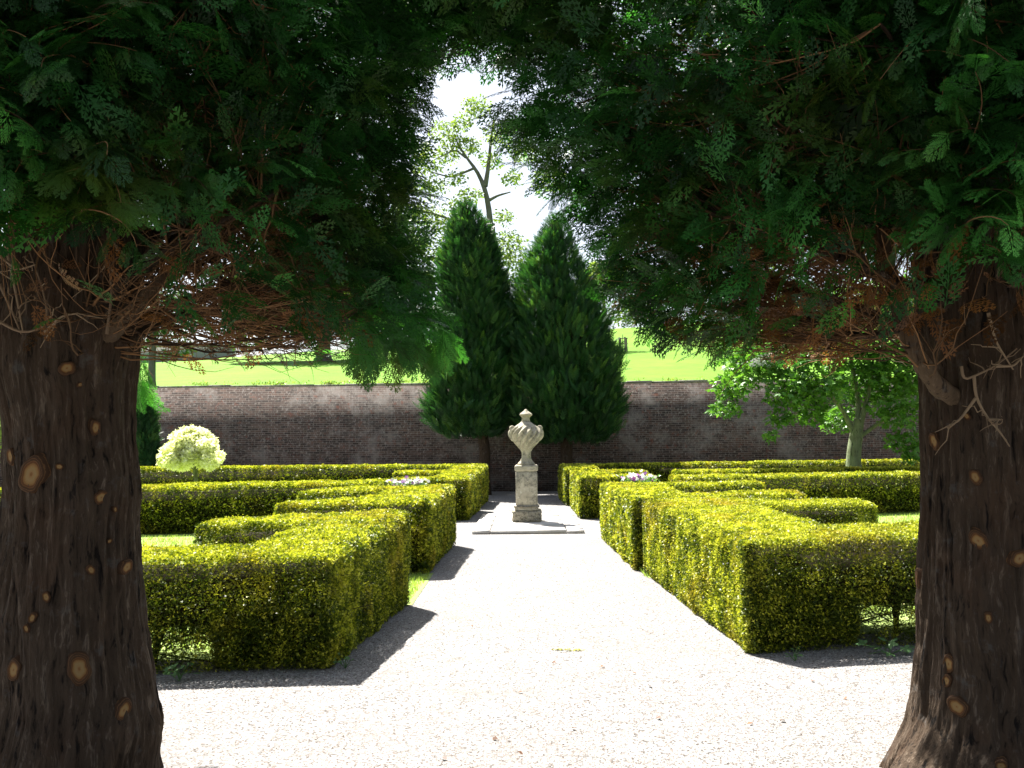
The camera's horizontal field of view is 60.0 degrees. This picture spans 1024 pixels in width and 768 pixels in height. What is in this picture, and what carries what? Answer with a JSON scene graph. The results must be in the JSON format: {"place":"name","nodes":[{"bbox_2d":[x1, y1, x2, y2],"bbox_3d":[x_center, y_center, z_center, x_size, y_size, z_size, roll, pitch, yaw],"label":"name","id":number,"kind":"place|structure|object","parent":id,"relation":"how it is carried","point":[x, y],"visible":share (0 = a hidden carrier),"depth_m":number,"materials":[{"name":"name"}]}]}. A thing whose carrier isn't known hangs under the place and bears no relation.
{"place":"outdoors","nodes":[
{"label":"outdoors","id":0,"kind":"place"},
{"bbox_2d":[1,0,912,356],"label":"sky","id":1,"kind":"structure","parent":0,"point":[450,94],"materials":[{"name":"white"}]},
{"bbox_2d":[139,311,915,385],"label":"park lawn","id":2,"kind":"structure","parent":0,"point":[646,364],"depth_m":44.40,"materials":[{"name":"green plant"}]},
{"bbox_2d":[141,288,205,385],"bbox_3d":[-13.864,-1.886,34.367,4.208,4.306,2.061,-1,-4,1],"label":"park tree","id":3,"kind":"object","parent":2,"relation":"on","point":[152,366],"visible":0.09,"depth_m":34.26,"materials":[{"name":"green plant"}]},
{"bbox_2d":[140,345,235,362],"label":"stone wall","id":4,"kind":"structure","parent":2,"relation":"on","point":[200,354],"depth_m":92.94,"materials":[{"name":"grey stone"}]},
{"bbox_2d":[219,218,337,360],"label":"park tree","id":5,"kind":"object","parent":2,"relation":"on","point":[324,359],"visible":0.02,"depth_m":60.88,"materials":[{"name":"green plant"}]},
{"bbox_2d":[328,205,442,352],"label":"park tree","id":6,"kind":"object","parent":2,"relation":"on","point":[432,272],"visible":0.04,"depth_m":59.29,"materials":[{"name":"green plant"}]},
{"bbox_2d":[402,94,564,281],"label":"tall park tree","id":7,"kind":"object","parent":2,"relation":"on","point":[484,182],"visible":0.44,"depth_m":62.04,"materials":[{"name":"green plant"}]},
{"bbox_2d":[587,258,637,327],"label":"park tree","id":8,"kind":"object","parent":2,"relation":"on","point":[604,303],"visible":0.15,"depth_m":112.50,"materials":[{"name":"green plant"}]},
{"bbox_2d":[618,334,627,349],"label":"tree guard","id":9,"kind":"object","parent":2,"relation":"on","point":[625,340],"visible":0.47,"depth_m":54.91,"materials":[{"name":"grey wood"}]},
{"bbox_2d":[620,268,690,326],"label":"park tree","id":10,"kind":"object","parent":2,"relation":"on","point":[660,307],"visible":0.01,"depth_m":118.71,"materials":[{"name":"green plant"}]},
{"bbox_2d":[719,219,799,294],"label":"park tree","id":11,"kind":"object","parent":2,"relation":"on","point":[775,264],"visible":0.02,"depth_m":101.88,"materials":[{"name":"green plant"}]},
{"bbox_2d":[141,510,919,659],"bbox_3d":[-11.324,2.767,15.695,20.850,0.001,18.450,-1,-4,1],"label":"lawn","id":12,"kind":"structure","parent":0,"point":[416,593],"depth_m":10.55,"materials":[{"name":"green plant"}]},
{"bbox_2d":[156,424,226,481],"bbox_3d":[-7.370,1.990,20.358,1.846,2.166,1.755,-1,-4,1],"label":"variegated tree","id":13,"kind":"object","parent":12,"relation":"on","point":[192,447],"visible":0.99,"depth_m":19.90,"materials":[{"name":"green plant"}]},
{"bbox_2d":[0,477,395,534],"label":"clipped hedge","id":14,"kind":"object","parent":12,"relation":"on","point":[176,508],"visible":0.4,"depth_m":16.51,"materials":[{"name":"green plant"}]},
{"bbox_2d":[273,483,456,573],"bbox_3d":[-2.020,1.978,12.466,2.274,1.060,3.629,-1,-4,1],"label":"clipped hedge","id":15,"kind":"object","parent":12,"relation":"on","point":[430,508],"visible":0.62,"depth_m":11.46,"materials":[{"name":"green plant"}]},
{"bbox_2d":[387,475,437,485],"bbox_3d":[-2.000,2.280,17.135,1.057,1.015,0.710,-2,-4,22],"label":"flower planter","id":16,"kind":"object","parent":12,"relation":"on","point":[408,481],"visible":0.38,"depth_m":17.09,"materials":[{"name":"plant"}]},
{"bbox_2d":[156,491,915,767],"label":"gravel path","id":17,"kind":"structure","parent":0,"point":[589,541],"depth_m":5.86,"materials":[{"name":"white gravel"}]},
{"bbox_2d":[136,383,163,471],"bbox_3d":[-12.102,1.793,29.307,1.338,3.859,1.287,-1,-4,1],"label":"garden conifer","id":18,"kind":"object","parent":17,"relation":"on","point":[148,437],"visible":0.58,"depth_m":29.07,"materials":[{"name":"green plant"}]},
{"bbox_2d":[163,663,200,680],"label":"weed plant","id":19,"kind":"object","parent":17,"relation":"on","point":[167,672],"visible":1,"depth_m":6.08,"materials":[{"name":"green plant"}]},
{"bbox_2d":[142,508,411,673],"bbox_3d":[-3.423,1.666,7.510,4.804,0.998,3.104,-1,-4,1],"label":"clipped hedge","id":20,"kind":"object","parent":17,"relation":"on","point":[310,589],"visible":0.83,"depth_m":6.50,"materials":[{"name":"green plant"}]},
{"bbox_2d":[0,0,630,767],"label":"tree","id":21,"kind":"object","parent":17,"relation":"on","point":[134,134],"visible":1,"depth_m":4.06,"materials":[{"name":"green plant"}]},
{"bbox_2d":[333,653,353,668],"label":"weed plant","id":22,"kind":"object","parent":17,"relation":"on","point":[345,663],"visible":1,"depth_m":6.39,"materials":[{"name":"green plant"}]},
{"bbox_2d":[392,468,481,520],"bbox_3d":[-1.807,2.489,20.091,2.123,1.086,3.253,-1,-4,1],"label":"clipped hedge","id":23,"kind":"object","parent":17,"relation":"on","point":[466,483],"visible":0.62,"depth_m":19.27,"materials":[{"name":"green plant"}]},
{"bbox_2d":[412,197,521,494],"bbox_3d":[-1.383,-1.275,28.752,3.655,9.718,3.482,-1,-4,1],"label":"garden conifer","id":24,"kind":"object","parent":17,"relation":"on","point":[472,276],"visible":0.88,"depth_m":27.87,"materials":[{"name":"green plant"}]},
{"bbox_2d":[472,513,583,533],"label":"stone slab","id":25,"kind":"structure","parent":17,"relation":"on","point":[503,523],"depth_m":16.88,"materials":[{"name":"white stone"}]},
{"bbox_2d":[508,409,543,521],"bbox_3d":[0.288,1.636,17.826,0.722,2.262,0.660,-1,-4,1],"label":"stone urn","id":26,"kind":"object","parent":25,"relation":"on","point":[525,435],"visible":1,"depth_m":17.59,"materials":[{"name":"stone"}]},
{"bbox_2d":[499,207,633,463],"bbox_3d":[1.637,-1.092,28.662,4.492,9.288,4.426,1,-4,-19],"label":"garden conifer","id":27,"kind":"object","parent":17,"relation":"on","point":[557,360],"visible":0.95,"depth_m":27.49,"materials":[{"name":"green plant"}]},
{"bbox_2d":[551,648,585,650],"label":"fallen sprig","id":28,"kind":"object","parent":17,"relation":"on","point":[566,649],"visible":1,"depth_m":6.88,"materials":[{"name":"yellow plant"}]},
{"bbox_2d":[569,468,656,518],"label":"clipped hedge","id":29,"kind":"object","parent":17,"relation":"on","point":[584,493],"visible":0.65,"depth_m":19.07,"materials":[{"name":"green plant"}]},
{"bbox_2d":[328,0,1023,767],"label":"tree","id":30,"kind":"object","parent":17,"relation":"on","point":[830,134],"visible":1,"depth_m":3.97,"materials":[{"name":"green plant"}]},
{"bbox_2d":[785,647,802,660],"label":"weed plant","id":31,"kind":"object","parent":17,"relation":"on","point":[795,656],"visible":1,"depth_m":6.48,"materials":[{"name":"green plant"}]},
{"bbox_2d":[671,464,919,480],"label":"clipped hedge","id":32,"kind":"object","parent":17,"relation":"on","point":[749,470],"visible":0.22,"depth_m":21.71,"materials":[{"name":"green plant"}]},
{"bbox_2d":[856,637,913,656],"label":"weed plant","id":33,"kind":"object","parent":17,"relation":"on","point":[907,649],"visible":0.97,"depth_m":6.64,"materials":[{"name":"green plant"}]},
{"bbox_2d":[643,512,919,633],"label":"lawn","id":34,"kind":"structure","parent":0,"point":[882,622],"depth_m":7.86,"materials":[{"name":"green plant"}]},
{"bbox_2d":[616,470,660,481],"bbox_3d":[2.414,2.197,17.063,0.902,1.092,0.666,-2,-4,25],"label":"flower planter","id":35,"kind":"object","parent":34,"relation":"on","point":[642,477],"visible":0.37,"depth_m":17.00,"materials":[{"name":"plant"}]},
{"bbox_2d":[599,479,806,570],"bbox_3d":[2.832,2.000,13.230,2.827,1.035,4.240,-1,-4,1],"label":"clipped hedge","id":36,"kind":"object","parent":34,"relation":"on","point":[621,520],"visible":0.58,"depth_m":12.36,"materials":[{"name":"green plant"}]},
{"bbox_2d":[641,495,918,653],"bbox_3d":[3.675,1.690,8.770,4.254,1.004,4.224,-1,-4,1],"label":"clipped hedge","id":37,"kind":"object","parent":34,"relation":"on","point":[756,573],"visible":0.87,"depth_m":7.07,"materials":[{"name":"green plant"}]},
{"bbox_2d":[667,469,919,513],"bbox_3d":[8.385,2.433,20.027,10.549,1.006,1.101,1,-4,-15],"label":"clipped hedge","id":38,"kind":"object","parent":34,"relation":"on","point":[898,491],"visible":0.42,"depth_m":19.42,"materials":[{"name":"green plant"}]},
{"bbox_2d":[705,268,919,470],"bbox_3d":[8.898,0.035,23.761,7.866,6.248,3.931,-1,-4,1],"label":"maple tree","id":39,"kind":"object","parent":34,"relation":"on","point":[875,375],"visible":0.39,"depth_m":23.07,"materials":[{"name":"green plant"}]},
{"label":"ground","id":40,"kind":"structure","parent":0,"visible":0},
{"bbox_2d":[140,463,489,506],"bbox_3d":[-7.176,2.756,23.928,13.068,1.187,3.241,-1,-4,1],"label":"clipped hedge","id":41,"kind":"object","parent":40,"relation":"on","point":[169,476],"visible":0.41,"depth_m":24.47,"materials":[{"name":"green plant"}]},
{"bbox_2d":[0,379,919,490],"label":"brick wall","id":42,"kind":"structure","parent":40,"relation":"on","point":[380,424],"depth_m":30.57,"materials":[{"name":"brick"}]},
{"bbox_2d":[186,376,892,385],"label":"wall weeds","id":43,"kind":"object","parent":42,"relation":"on","point":[325,382],"depth_m":30.98,"materials":[{"name":"green plant"}]},
{"bbox_2d":[557,458,919,505],"bbox_3d":[7.901,2.684,24.749,13.359,1.175,3.010,0,-4,-4],"label":"clipped hedge","id":44,"kind":"object","parent":40,"relation":"on","point":[563,483],"visible":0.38,"depth_m":25.32,"materials":[{"name":"green plant"}]}
]}

